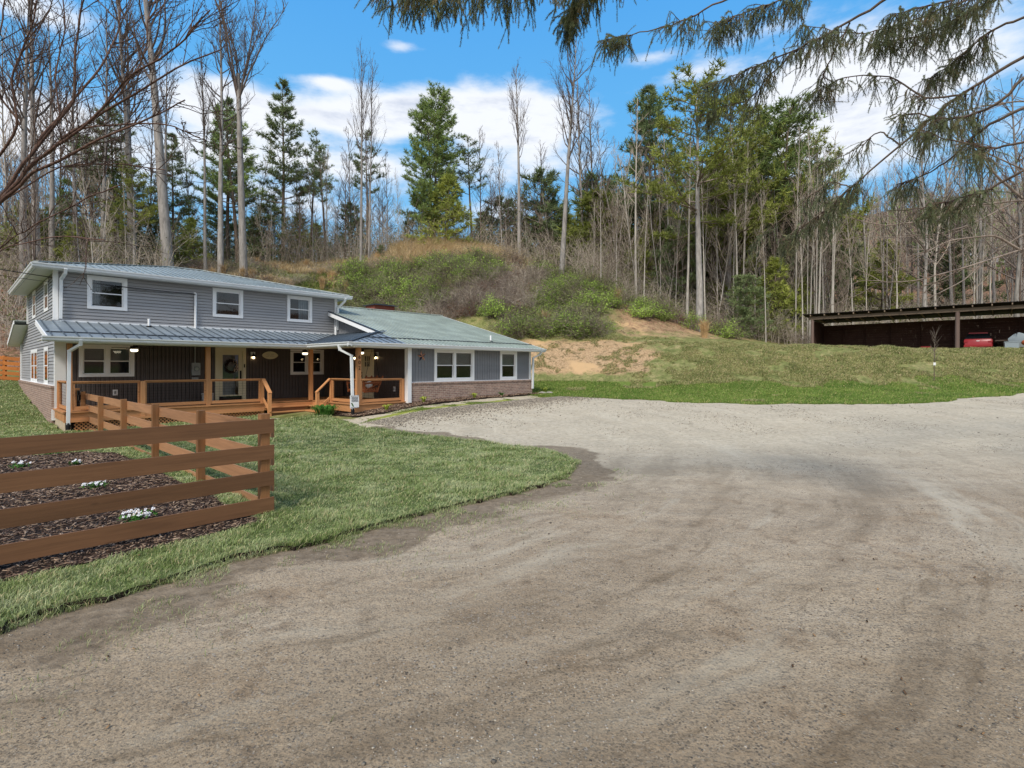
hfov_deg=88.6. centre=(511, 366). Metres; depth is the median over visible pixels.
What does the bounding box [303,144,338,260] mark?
pine tree
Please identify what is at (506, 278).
bare bush
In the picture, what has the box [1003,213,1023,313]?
bare tree
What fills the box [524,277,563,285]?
shrub
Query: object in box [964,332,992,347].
red car
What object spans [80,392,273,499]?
board fence
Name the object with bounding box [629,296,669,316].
shrub
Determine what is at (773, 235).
bare tree
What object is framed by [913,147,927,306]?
white trunk tree
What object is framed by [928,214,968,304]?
bare tree
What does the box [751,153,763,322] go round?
white trunk tree
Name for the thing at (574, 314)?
shrub
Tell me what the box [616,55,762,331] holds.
pine tree
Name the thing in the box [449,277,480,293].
bare bush
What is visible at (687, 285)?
white trunk tree
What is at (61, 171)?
bare tree
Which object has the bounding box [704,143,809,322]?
young pine
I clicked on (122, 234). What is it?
young pine
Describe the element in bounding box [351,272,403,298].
shrub
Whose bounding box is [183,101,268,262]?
pine tree
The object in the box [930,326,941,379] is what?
planted sapling
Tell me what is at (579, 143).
bare tree
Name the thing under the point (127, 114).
bare tree
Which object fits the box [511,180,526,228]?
bare tree
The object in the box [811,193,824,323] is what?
white trunk tree
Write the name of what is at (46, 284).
window
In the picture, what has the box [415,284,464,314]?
bare bush
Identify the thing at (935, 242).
bare tree
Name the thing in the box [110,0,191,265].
bare tree
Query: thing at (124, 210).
white trunk tree
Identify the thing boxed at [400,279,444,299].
shrub
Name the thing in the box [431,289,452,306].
shrub
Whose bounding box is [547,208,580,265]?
young pine
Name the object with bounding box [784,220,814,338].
bare sapling
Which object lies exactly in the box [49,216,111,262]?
young pine
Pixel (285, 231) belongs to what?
bare sapling
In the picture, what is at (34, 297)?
window
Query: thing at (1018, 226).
white trunk tree
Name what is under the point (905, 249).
white trunk tree
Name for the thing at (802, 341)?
bare bush
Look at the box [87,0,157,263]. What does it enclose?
bare tree
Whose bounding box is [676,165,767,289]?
young pine
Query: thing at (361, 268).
shrub
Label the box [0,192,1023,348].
undergrowth
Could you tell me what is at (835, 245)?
white trunk tree
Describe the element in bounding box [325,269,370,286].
shrub
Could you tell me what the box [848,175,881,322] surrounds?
bare tree
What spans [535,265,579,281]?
shrub
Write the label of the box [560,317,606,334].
shrub
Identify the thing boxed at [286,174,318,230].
bare tree
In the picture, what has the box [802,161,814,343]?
white trunk tree
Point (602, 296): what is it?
shrub
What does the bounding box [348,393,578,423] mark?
moss strip
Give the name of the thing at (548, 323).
shrub
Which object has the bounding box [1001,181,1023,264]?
bare tree
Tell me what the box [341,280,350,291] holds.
tussock
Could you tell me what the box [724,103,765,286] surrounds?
pine tree
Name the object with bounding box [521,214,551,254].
young pine
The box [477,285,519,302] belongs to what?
bare bush
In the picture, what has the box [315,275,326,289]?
tussock
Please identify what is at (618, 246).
bare sapling
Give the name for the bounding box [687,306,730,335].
shrub
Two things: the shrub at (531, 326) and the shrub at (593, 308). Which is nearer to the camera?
the shrub at (531, 326)
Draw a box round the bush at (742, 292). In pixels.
[724,272,776,341]
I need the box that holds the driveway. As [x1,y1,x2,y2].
[0,393,1023,767]
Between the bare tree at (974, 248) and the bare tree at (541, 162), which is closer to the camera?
the bare tree at (974, 248)
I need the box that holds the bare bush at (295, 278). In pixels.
[276,272,316,284]
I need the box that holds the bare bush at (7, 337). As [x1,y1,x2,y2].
[0,325,19,349]
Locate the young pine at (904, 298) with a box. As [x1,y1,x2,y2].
[849,239,919,323]
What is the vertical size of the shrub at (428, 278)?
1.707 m
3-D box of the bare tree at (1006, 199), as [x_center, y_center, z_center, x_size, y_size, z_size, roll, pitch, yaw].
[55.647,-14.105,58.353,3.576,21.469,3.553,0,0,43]
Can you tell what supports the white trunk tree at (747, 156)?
on the hillside
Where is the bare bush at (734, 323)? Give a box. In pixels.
[715,312,757,332]
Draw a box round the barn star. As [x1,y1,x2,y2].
[418,351,424,359]
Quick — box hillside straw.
[178,258,544,331]
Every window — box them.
[31,349,38,381]
[32,289,36,318]
[44,278,48,311]
[44,347,49,383]
[79,344,133,376]
[80,275,126,311]
[212,288,242,318]
[287,295,311,322]
[290,349,323,374]
[434,349,473,380]
[500,351,516,379]
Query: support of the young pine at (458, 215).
on the hillside
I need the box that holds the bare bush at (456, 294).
[430,286,474,303]
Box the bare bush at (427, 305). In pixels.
[401,290,447,312]
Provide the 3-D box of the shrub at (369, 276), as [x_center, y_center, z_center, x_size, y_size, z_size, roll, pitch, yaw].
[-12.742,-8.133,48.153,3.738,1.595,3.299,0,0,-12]
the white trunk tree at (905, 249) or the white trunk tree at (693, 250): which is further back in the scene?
the white trunk tree at (905, 249)
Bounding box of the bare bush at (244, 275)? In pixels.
[222,267,270,278]
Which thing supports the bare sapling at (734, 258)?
on the hillside
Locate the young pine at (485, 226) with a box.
[472,210,497,239]
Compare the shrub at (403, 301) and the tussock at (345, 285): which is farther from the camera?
the tussock at (345, 285)
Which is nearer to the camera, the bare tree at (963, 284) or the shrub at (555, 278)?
the shrub at (555, 278)
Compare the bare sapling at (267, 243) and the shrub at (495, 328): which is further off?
the bare sapling at (267, 243)
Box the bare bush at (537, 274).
[513,263,554,282]
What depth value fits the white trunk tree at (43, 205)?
44.19 m
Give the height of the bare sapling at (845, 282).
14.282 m
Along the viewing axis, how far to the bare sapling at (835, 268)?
64.84 m
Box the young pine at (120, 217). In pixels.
[97,194,144,257]
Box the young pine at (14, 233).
[0,200,63,283]
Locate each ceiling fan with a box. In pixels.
[111,345,155,351]
[289,349,307,354]
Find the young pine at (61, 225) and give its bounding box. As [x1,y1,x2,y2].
[40,205,90,262]
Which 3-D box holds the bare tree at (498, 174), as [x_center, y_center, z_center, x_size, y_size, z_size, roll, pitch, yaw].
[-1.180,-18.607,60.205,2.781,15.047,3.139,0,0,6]
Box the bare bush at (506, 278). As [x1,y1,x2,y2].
[484,269,528,286]
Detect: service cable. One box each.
[0,269,193,293]
[0,275,194,294]
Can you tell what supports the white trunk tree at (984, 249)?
on the hillside
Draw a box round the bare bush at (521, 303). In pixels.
[506,291,544,306]
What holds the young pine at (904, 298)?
on the hillside
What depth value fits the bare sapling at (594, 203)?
47.36 m
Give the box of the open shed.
[802,301,1023,348]
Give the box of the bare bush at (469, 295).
[447,283,497,307]
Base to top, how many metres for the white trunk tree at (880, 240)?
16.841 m
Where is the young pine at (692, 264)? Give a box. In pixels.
[648,220,712,318]
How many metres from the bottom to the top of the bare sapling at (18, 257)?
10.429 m
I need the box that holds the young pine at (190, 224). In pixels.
[173,216,212,266]
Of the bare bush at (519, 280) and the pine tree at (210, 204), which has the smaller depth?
the bare bush at (519, 280)
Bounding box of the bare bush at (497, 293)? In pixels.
[455,285,529,304]
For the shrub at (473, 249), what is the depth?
49.02 m
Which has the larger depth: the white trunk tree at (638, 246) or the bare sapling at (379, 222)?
the bare sapling at (379, 222)
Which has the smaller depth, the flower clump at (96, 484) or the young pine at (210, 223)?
the flower clump at (96, 484)
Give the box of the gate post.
[75,388,79,406]
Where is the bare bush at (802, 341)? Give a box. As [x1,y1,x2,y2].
[773,325,810,343]
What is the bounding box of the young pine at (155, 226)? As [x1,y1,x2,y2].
[122,201,181,265]
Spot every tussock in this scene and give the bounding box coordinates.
[215,261,228,273]
[237,266,250,277]
[247,267,257,277]
[313,267,324,274]
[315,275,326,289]
[324,268,336,279]
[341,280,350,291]
[535,307,553,320]
[609,286,623,301]
[697,317,709,337]
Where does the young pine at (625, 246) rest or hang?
on the hillside
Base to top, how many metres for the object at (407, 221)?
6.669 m
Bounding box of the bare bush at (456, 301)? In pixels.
[437,297,478,311]
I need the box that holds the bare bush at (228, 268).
[217,261,238,273]
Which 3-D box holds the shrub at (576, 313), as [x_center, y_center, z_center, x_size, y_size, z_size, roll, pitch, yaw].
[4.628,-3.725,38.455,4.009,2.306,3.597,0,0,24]
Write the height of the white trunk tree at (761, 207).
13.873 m
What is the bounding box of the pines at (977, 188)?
[572,181,1022,278]
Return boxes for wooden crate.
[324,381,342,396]
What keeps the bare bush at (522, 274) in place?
on the hillside
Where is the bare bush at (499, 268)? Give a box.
[473,255,519,281]
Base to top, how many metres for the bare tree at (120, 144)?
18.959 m
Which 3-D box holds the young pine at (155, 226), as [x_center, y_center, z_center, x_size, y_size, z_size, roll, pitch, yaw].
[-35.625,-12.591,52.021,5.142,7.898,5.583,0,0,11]
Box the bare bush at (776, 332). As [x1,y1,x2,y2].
[749,315,799,342]
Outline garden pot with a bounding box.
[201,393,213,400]
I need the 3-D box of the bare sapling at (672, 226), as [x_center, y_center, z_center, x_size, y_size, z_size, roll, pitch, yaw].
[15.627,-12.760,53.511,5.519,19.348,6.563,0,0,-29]
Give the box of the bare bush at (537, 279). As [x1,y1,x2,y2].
[520,268,546,287]
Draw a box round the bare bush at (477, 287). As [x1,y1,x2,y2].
[456,275,489,296]
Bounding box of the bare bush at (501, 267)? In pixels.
[476,259,517,277]
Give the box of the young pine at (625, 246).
[602,215,653,292]
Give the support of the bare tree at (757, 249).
on the hillside
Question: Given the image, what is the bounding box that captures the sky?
[0,0,1023,259]
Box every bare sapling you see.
[0,164,54,299]
[0,182,60,318]
[5,197,31,264]
[71,171,118,262]
[76,229,95,261]
[87,202,128,262]
[95,230,114,263]
[107,206,126,260]
[248,203,264,256]
[251,221,275,259]
[252,196,271,260]
[256,190,281,258]
[266,212,281,260]
[273,206,292,259]
[277,218,292,262]
[286,198,310,261]
[289,208,309,250]
[315,221,332,261]
[324,183,349,237]
[329,209,340,262]
[356,199,375,257]
[363,191,400,246]
[371,209,390,252]
[373,204,392,247]
[504,185,535,250]
[513,165,553,251]
[524,221,533,260]
[530,195,554,258]
[534,193,559,262]
[545,228,557,261]
[569,145,601,243]
[576,191,634,294]
[584,200,603,271]
[587,222,604,267]
[589,186,623,261]
[591,173,631,275]
[593,174,657,286]
[597,143,642,271]
[602,201,648,283]
[609,150,648,287]
[618,189,639,282]
[621,135,662,287]
[625,138,674,296]
[637,159,706,301]
[637,197,655,282]
[656,204,690,300]
[664,180,702,289]
[681,182,747,317]
[683,191,734,306]
[685,166,743,321]
[704,177,757,319]
[716,201,749,308]
[738,201,761,282]
[745,165,793,279]
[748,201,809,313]
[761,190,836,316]
[765,230,809,313]
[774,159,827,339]
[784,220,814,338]
[788,210,808,290]
[797,221,830,312]
[803,208,848,323]
[812,211,854,311]
[821,210,858,310]
[826,224,853,306]
[836,214,859,310]
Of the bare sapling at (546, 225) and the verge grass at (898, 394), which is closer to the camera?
the verge grass at (898, 394)
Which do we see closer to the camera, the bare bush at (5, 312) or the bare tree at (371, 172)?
the bare bush at (5, 312)
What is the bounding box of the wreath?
[224,359,238,373]
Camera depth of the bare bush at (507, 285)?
41.89 m
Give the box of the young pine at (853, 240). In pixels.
[825,219,893,306]
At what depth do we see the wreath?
21.25 m
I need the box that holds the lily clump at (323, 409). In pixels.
[311,404,340,415]
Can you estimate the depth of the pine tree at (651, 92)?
57.03 m
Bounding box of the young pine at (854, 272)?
[802,199,866,311]
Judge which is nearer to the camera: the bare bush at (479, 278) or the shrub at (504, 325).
the shrub at (504, 325)
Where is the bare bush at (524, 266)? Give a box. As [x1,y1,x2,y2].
[505,259,545,275]
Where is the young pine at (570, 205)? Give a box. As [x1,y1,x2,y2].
[526,198,573,266]
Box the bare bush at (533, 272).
[505,258,559,283]
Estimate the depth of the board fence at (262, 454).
5.72 m
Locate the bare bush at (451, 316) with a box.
[425,300,464,319]
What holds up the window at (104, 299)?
in the house
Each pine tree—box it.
[44,133,124,244]
[68,102,152,260]
[86,155,158,264]
[148,132,200,260]
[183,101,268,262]
[184,95,260,262]
[245,76,317,262]
[296,127,331,261]
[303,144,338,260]
[347,129,386,255]
[395,80,468,236]
[453,133,488,237]
[606,82,688,295]
[607,91,692,278]
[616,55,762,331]
[676,77,798,320]
[700,101,815,308]
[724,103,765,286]
[746,90,856,316]
[748,109,824,291]
[770,125,877,309]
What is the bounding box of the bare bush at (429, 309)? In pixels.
[409,299,447,314]
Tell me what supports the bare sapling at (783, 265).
on the hillside
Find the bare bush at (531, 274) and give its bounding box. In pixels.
[521,263,549,282]
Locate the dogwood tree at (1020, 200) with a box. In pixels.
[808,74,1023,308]
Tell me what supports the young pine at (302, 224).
on the hillside
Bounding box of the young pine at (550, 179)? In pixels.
[505,166,571,263]
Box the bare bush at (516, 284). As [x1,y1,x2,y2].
[504,277,534,294]
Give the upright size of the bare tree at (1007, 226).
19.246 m
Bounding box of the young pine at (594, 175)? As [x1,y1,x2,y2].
[566,169,640,268]
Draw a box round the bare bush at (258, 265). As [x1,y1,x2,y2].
[247,255,286,271]
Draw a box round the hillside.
[0,199,1023,430]
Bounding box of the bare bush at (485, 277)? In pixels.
[466,263,499,287]
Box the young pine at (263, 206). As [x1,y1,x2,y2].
[234,201,297,262]
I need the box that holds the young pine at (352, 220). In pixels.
[332,202,365,259]
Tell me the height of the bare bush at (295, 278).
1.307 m
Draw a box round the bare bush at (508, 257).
[496,247,521,264]
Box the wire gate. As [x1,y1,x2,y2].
[77,390,82,405]
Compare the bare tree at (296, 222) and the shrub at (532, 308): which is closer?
the shrub at (532, 308)
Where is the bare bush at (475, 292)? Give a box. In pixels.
[454,280,492,297]
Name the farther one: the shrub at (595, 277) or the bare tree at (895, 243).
the bare tree at (895, 243)
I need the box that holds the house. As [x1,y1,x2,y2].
[7,261,546,430]
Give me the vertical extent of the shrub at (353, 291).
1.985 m
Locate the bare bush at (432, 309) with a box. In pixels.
[407,297,458,316]
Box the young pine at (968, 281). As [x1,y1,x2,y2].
[905,195,1010,316]
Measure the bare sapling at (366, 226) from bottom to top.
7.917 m
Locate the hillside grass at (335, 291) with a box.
[227,250,665,330]
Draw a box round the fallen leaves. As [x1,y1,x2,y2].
[41,405,1023,766]
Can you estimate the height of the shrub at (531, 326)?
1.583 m
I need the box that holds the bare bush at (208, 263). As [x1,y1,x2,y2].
[195,255,233,268]
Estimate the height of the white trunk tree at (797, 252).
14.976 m
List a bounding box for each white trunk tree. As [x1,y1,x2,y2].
[7,113,12,215]
[9,121,20,274]
[38,159,45,260]
[42,88,55,217]
[64,98,83,184]
[107,99,119,263]
[120,158,126,263]
[596,180,607,276]
[612,183,621,282]
[620,98,649,297]
[633,214,639,291]
[643,178,651,306]
[653,125,664,295]
[659,135,675,285]
[675,205,682,318]
[679,110,709,325]
[683,136,694,228]
[686,193,693,292]
[693,164,707,317]
[704,163,713,265]
[708,168,722,316]
[724,121,742,321]
[730,176,742,314]
[741,154,752,297]
[742,143,751,334]
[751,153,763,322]
[758,175,767,320]
[758,189,766,341]
[790,199,801,339]
[791,128,804,340]
[794,209,806,343]
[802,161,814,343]
[803,129,816,313]
[809,159,825,313]
[809,187,820,343]
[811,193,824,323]
[814,154,835,312]
[826,131,845,325]
[830,162,843,324]
[831,165,844,325]
[841,214,855,324]
[872,186,884,321]
[875,160,899,322]
[902,201,907,294]
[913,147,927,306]
[981,182,990,318]
[1010,140,1021,300]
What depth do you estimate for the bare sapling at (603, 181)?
55.56 m
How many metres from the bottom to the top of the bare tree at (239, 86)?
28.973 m
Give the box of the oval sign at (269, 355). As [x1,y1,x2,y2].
[262,351,277,358]
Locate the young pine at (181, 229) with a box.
[158,223,195,260]
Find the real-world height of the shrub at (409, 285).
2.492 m
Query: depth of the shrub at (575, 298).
42.18 m
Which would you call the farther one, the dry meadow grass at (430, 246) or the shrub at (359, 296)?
the dry meadow grass at (430, 246)
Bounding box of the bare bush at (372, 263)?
[353,255,387,269]
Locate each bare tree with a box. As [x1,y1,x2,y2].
[0,0,61,305]
[0,0,76,260]
[0,26,49,260]
[0,61,49,205]
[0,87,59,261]
[0,131,14,223]
[0,150,15,213]
[0,179,18,222]
[1,156,41,245]
[4,161,30,262]
[5,9,97,260]
[17,130,44,201]
[27,16,99,261]
[28,119,71,228]
[42,79,76,232]
[44,127,70,205]
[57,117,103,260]
[58,99,113,195]
[61,168,91,262]
[62,93,83,209]
[71,111,111,221]
[71,151,119,262]
[77,0,176,263]
[78,106,121,230]
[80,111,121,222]
[83,0,152,261]
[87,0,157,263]
[87,153,127,234]
[96,87,138,261]
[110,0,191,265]
[117,140,149,230]
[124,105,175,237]
[147,119,172,203]
[156,27,184,180]
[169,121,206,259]
[186,0,260,272]
[190,34,217,270]
[207,0,287,277]
[246,141,272,240]
[268,178,286,242]
[284,166,306,260]
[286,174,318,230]
[294,153,322,260]
[319,145,342,257]
[329,147,355,257]
[338,126,365,242]
[341,181,365,255]
[347,38,384,260]
[359,179,379,230]
[363,49,386,258]
[371,165,392,245]
[372,152,399,249]
[372,190,397,244]
[389,169,402,223]
[470,125,497,238]
[476,167,498,236]
[482,176,505,241]
[490,143,511,244]
[494,170,513,229]
[500,208,510,245]
[501,191,522,241]
[504,57,530,252]
[506,179,516,231]
[509,192,529,241]
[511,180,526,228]
[524,209,537,246]
[529,140,562,253]
[542,32,600,274]
[553,61,596,267]
[571,76,604,221]
[585,121,615,261]
[611,136,626,210]
[673,187,695,304]
[741,187,769,315]
[758,188,793,319]
[779,153,818,319]
[801,174,850,312]
[802,138,831,304]
[811,168,842,325]
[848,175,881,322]
[849,151,882,309]
[849,212,879,302]
[851,212,876,298]
[860,186,881,292]
[862,205,885,302]
[870,207,918,321]
[871,159,912,322]
[874,97,977,320]
[875,172,892,308]
[883,150,917,307]
[888,135,966,319]
[892,177,916,285]
[901,199,923,306]
[907,180,942,290]
[908,167,932,306]
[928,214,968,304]
[931,151,972,304]
[942,150,989,318]
[949,156,1016,317]
[952,68,1023,326]
[960,98,1010,318]
[965,194,996,318]
[971,139,1015,302]
[977,140,1017,317]
[994,147,1022,316]
[994,205,1003,281]
[994,220,1014,314]
[997,131,1023,213]
[997,191,1016,282]
[998,203,1023,285]
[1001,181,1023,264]
[1001,183,1016,263]
[1001,209,1023,316]
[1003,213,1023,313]
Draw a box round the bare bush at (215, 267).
[200,259,239,274]
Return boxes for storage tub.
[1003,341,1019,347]
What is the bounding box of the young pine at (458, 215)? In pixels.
[406,173,478,244]
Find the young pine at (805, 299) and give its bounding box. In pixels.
[782,277,826,336]
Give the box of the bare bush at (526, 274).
[504,261,544,285]
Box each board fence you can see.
[0,413,273,564]
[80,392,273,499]
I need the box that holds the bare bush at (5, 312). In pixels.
[0,301,26,323]
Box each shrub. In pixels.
[209,259,238,270]
[227,257,251,269]
[231,257,269,269]
[238,259,272,272]
[248,262,283,275]
[255,272,276,281]
[260,268,291,276]
[299,272,332,281]
[319,283,373,300]
[322,260,349,273]
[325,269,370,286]
[326,254,380,270]
[331,283,366,295]
[332,280,357,291]
[333,273,375,285]
[334,283,364,296]
[338,297,370,306]
[339,290,392,306]
[340,278,376,298]
[341,257,366,275]
[344,293,392,307]
[345,261,376,277]
[345,263,373,278]
[346,261,375,274]
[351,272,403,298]
[354,272,379,281]
[367,274,397,291]
[369,265,386,279]
[369,266,428,285]
[370,256,409,276]
[371,255,400,270]
[371,289,410,310]
[372,279,397,288]
[374,283,408,298]
[378,292,409,303]
[378,292,423,310]
[381,254,416,270]
[391,274,412,288]
[392,260,419,273]
[394,297,421,311]
[396,298,427,311]
[397,276,436,293]
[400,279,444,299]
[403,262,432,285]
[407,254,430,269]
[407,288,428,308]
[411,263,455,280]
[411,278,458,294]
[412,272,469,288]
[412,273,442,284]
[412,282,454,294]
[415,247,458,266]
[416,249,468,269]
[416,272,439,285]
[426,248,459,263]
[431,250,462,270]
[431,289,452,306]
[434,252,475,273]
[441,253,475,266]
[441,298,468,318]
[443,266,483,276]
[450,256,485,283]
[452,239,495,257]
[453,256,486,273]
[456,300,477,316]
[457,294,478,312]
[461,265,511,283]
[464,284,509,318]
[465,250,512,269]
[466,246,498,260]
[469,245,509,268]
[472,280,491,292]
[476,255,518,273]
[476,302,518,316]
[479,264,501,277]
[484,315,510,330]
[487,310,549,339]
[488,308,540,331]
[492,311,525,334]
[496,306,560,318]
[499,313,540,334]
[501,310,532,318]
[502,295,552,312]
[503,298,535,310]
[507,261,526,278]
[511,254,526,267]
[514,315,549,334]
[515,303,553,314]
[516,326,568,337]
[519,281,541,297]
[519,312,555,327]
[521,306,552,318]
[522,255,576,272]
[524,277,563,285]
[525,295,560,306]
[526,304,569,336]
[527,282,581,299]
[528,292,555,306]
[530,288,565,306]
[531,259,558,273]
[531,277,579,300]
[531,285,577,306]
[532,287,566,305]
[533,310,581,332]
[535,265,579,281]
[535,280,568,291]
[535,300,555,313]
[540,274,569,287]
[541,310,586,330]
[543,260,591,278]
[544,302,575,313]
[549,301,596,323]
[550,309,578,330]
[550,311,624,340]
[552,280,573,288]
[552,303,617,336]
[553,300,597,313]
[555,271,594,280]
[556,271,589,291]
[556,296,611,324]
[559,316,596,337]
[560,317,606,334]
[561,291,581,303]
[562,276,600,292]
[562,289,601,312]
[563,280,606,303]
[565,290,614,313]
[566,272,621,289]
[570,268,595,282]
[571,297,607,316]
[573,267,610,292]
[575,290,611,302]
[577,290,617,305]
[578,279,604,291]
[580,289,607,302]
[587,278,605,293]
[588,271,615,292]
[588,314,623,331]
[593,301,611,309]
[600,285,622,307]
[610,297,626,307]
[610,303,634,310]
[620,302,659,319]
[624,294,657,307]
[625,296,655,306]
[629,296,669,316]
[635,291,673,310]
[639,298,681,314]
[641,309,666,317]
[654,309,679,320]
[661,298,684,317]
[667,305,691,324]
[675,302,709,330]
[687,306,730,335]
[709,312,751,338]
[718,322,751,338]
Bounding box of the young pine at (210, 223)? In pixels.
[198,206,238,262]
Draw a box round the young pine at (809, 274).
[746,176,839,320]
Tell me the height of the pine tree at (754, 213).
24.730 m
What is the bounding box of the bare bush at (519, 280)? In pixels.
[493,266,532,294]
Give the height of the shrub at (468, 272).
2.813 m
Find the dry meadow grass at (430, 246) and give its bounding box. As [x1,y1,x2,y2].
[247,233,551,273]
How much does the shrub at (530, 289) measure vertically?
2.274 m
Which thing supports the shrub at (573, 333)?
on the hillside
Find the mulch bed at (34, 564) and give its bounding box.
[0,452,259,580]
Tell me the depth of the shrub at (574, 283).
44.05 m
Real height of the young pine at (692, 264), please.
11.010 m
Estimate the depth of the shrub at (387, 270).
48.28 m
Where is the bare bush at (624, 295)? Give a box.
[606,277,643,303]
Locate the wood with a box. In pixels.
[574,175,1023,298]
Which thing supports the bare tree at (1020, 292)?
on the hillside
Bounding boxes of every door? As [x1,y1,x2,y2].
[219,350,242,399]
[361,352,371,397]
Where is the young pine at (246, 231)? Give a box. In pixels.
[231,217,277,261]
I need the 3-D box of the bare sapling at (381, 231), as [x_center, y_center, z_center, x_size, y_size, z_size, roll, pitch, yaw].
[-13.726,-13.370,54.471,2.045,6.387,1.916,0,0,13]
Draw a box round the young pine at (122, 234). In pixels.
[96,216,126,263]
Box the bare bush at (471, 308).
[445,293,485,315]
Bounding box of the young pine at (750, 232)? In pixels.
[665,150,767,317]
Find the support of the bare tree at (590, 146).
on the hillside
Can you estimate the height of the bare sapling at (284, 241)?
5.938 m
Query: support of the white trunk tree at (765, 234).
on the hillside
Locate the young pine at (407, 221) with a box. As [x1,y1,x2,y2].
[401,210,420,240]
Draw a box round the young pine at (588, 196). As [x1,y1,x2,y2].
[545,187,638,286]
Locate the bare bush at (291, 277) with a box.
[263,267,311,284]
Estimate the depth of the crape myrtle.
8.07 m
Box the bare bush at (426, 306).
[410,289,458,314]
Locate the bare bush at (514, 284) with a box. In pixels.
[492,271,545,293]
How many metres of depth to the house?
20.55 m
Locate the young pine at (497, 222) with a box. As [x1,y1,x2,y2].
[473,194,524,252]
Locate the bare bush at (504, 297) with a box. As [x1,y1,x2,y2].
[483,289,528,307]
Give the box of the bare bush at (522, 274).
[511,265,545,282]
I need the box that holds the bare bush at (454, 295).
[432,285,480,305]
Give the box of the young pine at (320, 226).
[307,222,331,261]
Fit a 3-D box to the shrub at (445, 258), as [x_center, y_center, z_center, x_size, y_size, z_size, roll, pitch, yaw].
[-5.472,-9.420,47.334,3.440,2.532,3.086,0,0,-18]
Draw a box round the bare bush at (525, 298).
[499,283,545,310]
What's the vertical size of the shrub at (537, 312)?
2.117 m
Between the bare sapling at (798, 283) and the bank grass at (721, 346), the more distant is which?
the bare sapling at (798, 283)
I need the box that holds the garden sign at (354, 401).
[350,395,358,407]
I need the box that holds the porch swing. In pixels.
[347,348,383,392]
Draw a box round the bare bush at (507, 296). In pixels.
[476,289,522,305]
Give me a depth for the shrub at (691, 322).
44.61 m
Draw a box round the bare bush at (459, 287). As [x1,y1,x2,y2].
[444,274,471,298]
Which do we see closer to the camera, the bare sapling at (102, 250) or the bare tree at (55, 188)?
the bare sapling at (102, 250)
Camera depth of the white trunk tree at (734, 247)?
48.70 m
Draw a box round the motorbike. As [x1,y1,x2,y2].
[1006,331,1023,346]
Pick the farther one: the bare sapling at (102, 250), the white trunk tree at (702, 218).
the white trunk tree at (702, 218)
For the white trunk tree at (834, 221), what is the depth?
50.12 m
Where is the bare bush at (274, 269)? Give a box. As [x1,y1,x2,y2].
[263,263,289,273]
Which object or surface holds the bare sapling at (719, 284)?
on the hillside
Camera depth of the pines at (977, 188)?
143.14 m
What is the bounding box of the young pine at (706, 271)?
[656,182,755,293]
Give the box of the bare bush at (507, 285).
[485,282,531,306]
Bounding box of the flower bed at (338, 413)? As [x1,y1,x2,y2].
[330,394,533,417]
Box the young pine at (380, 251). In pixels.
[376,245,384,255]
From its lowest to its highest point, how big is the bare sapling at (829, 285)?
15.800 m
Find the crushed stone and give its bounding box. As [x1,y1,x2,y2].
[368,394,611,430]
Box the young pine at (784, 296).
[739,255,808,343]
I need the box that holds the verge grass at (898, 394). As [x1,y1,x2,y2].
[528,373,1023,404]
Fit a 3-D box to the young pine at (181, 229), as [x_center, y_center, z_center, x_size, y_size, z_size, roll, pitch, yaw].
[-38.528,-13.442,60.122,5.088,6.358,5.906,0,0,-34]
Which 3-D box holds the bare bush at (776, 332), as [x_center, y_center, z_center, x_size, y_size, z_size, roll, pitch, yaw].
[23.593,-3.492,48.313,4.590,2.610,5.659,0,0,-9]
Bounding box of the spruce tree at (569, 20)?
[354,0,1023,268]
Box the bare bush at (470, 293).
[451,280,496,311]
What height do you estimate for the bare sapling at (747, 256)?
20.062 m
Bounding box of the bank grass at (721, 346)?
[527,334,1023,401]
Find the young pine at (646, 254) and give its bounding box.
[619,210,708,303]
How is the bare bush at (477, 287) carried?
on the hillside
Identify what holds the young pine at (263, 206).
on the hillside
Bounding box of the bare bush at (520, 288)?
[486,272,537,300]
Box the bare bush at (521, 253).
[498,245,544,263]
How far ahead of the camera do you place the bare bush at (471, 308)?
39.66 m
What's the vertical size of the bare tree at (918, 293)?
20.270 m
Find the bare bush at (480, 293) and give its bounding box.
[465,283,495,298]
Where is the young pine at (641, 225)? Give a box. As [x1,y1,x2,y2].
[620,185,686,284]
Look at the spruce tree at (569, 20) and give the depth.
5.84 m
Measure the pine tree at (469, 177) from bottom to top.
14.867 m
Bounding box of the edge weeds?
[0,454,665,737]
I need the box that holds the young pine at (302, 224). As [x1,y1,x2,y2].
[277,212,315,264]
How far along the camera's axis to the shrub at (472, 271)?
45.61 m
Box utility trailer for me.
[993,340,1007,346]
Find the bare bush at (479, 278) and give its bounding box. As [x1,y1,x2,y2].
[461,274,500,288]
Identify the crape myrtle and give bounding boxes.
[0,0,249,292]
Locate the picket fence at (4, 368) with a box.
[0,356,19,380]
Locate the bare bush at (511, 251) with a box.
[495,241,524,258]
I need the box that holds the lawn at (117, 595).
[0,380,575,634]
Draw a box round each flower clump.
[7,459,30,467]
[68,459,80,464]
[79,480,109,488]
[118,507,157,521]
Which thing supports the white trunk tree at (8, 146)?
on the hillside

